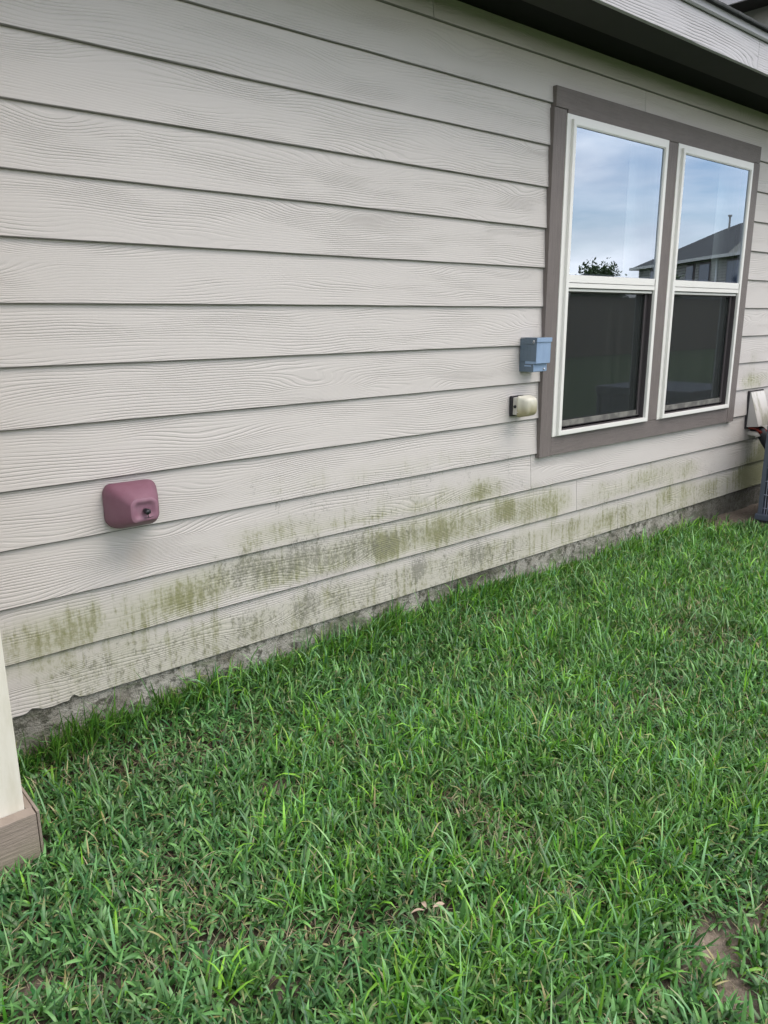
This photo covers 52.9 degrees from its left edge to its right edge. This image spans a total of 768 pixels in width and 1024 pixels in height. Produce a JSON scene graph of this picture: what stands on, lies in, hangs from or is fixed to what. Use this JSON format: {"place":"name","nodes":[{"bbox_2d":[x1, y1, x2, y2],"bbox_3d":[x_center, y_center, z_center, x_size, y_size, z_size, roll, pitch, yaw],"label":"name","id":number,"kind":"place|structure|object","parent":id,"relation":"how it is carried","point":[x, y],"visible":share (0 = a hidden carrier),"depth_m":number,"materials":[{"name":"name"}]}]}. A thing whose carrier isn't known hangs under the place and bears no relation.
{"place":"outdoors","nodes":[
{"label":"outdoors","id":0,"kind":"place"},
{"bbox_2d":[0,503,767,1023],"bbox_3d":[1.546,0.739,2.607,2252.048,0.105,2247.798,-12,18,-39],"label":"ground","id":1,"kind":"structure","parent":0,"point":[720,933],"depth_m":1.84,"materials":[{"name":"green plant"}]},
{"bbox_2d":[0,633,43,876],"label":"porch post","id":2,"kind":"object","parent":1,"relation":"on","point":[20,829],"visible":0.81,"depth_m":1.95,"materials":[{"name":"white wood"}]},
{"bbox_2d":[0,0,767,761],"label":"house","id":3,"kind":"structure","parent":1,"relation":"on","point":[286,286],"depth_m":2.95,"materials":[{"name":"wood"}]},
{"bbox_2d":[102,479,158,528],"bbox_3d":[-0.782,-0.018,2.461,0.176,0.146,0.144,-12,18,-39],"label":"tap cover","id":4,"kind":"object","parent":3,"relation":"attached to","point":[127,504],"visible":1,"depth_m":2.42,"materials":[{"name":"plastic"}]},
{"bbox_2d":[509,395,537,416],"bbox_3d":[0.665,-0.502,3.660,0.104,0.101,0.108,-12,18,-39],"label":"receptacle cover","id":5,"kind":"object","parent":3,"relation":"attached to","point":[522,405],"visible":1,"depth_m":3.62,"materials":[{"name":"white plastic"}]},
{"bbox_2d":[519,337,551,371],"bbox_3d":[0.712,-0.743,3.644,0.119,0.158,0.104,-12,18,-39],"label":"electrical box","id":6,"kind":"object","parent":3,"relation":"attached to","point":[534,354],"visible":1,"depth_m":3.61,"materials":[{"name":"blue plastic"}]},
{"bbox_2d":[551,113,668,436],"bbox_3d":[1.198,-1.245,4.080,1.048,1.588,0.159,-12,18,-39],"label":"window","id":7,"kind":"structure","parent":3,"relation":"in","point":[603,360],"depth_m":4.11,"materials":[{"name":"white plastic"}]},
{"bbox_2d":[655,143,753,419],"bbox_3d":[1.948,-1.408,4.709,1.048,1.588,0.159,-12,18,-39],"label":"window","id":8,"kind":"structure","parent":3,"relation":"in","point":[698,343],"depth_m":4.75,"materials":[{"name":"white plastic"}]},
{"bbox_2d":[744,389,767,428],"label":"vent hood","id":9,"kind":"object","parent":3,"relation":"attached to","point":[756,415],"visible":0.98,"depth_m":5.32,"materials":[{"name":"paint"}]},
{"bbox_2d":[747,426,766,448],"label":"refrigerant lines","id":10,"kind":"object","parent":3,"relation":"attached to","point":[760,432],"visible":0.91,"depth_m":5.35,"materials":[{"name":"black plastic"}]},
{"bbox_2d":[411,908,423,913],"bbox_3d":[0.077,0.920,1.778,0.034,0.009,0.011,-11,-2,-7],"label":"fallen leaf","id":11,"kind":"object","parent":1,"relation":"on","point":[417,909],"visible":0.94,"depth_m":1.78,"materials":[{"name":"beige plant"}]},
{"bbox_2d":[433,902,444,907],"bbox_3d":[0.128,0.914,1.796,0.032,0.009,0.011,1,23,-31],"label":"fallen leaf","id":12,"kind":"object","parent":1,"relation":"on","point":[439,903],"visible":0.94,"depth_m":1.80,"materials":[{"name":"beige plant"}]},
{"bbox_2d":[746,513,767,526],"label":"condenser pad","id":13,"kind":"object","parent":1,"relation":"on","point":[751,516],"visible":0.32,"depth_m":5.27,"materials":[{"name":"concrete"}]},
{"bbox_2d":[754,427,767,523],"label":"air conditioner","id":14,"kind":"object","parent":13,"relation":"on","point":[761,515],"visible":0.92,"depth_m":5.08,"materials":[{"name":"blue metal"}]}
]}

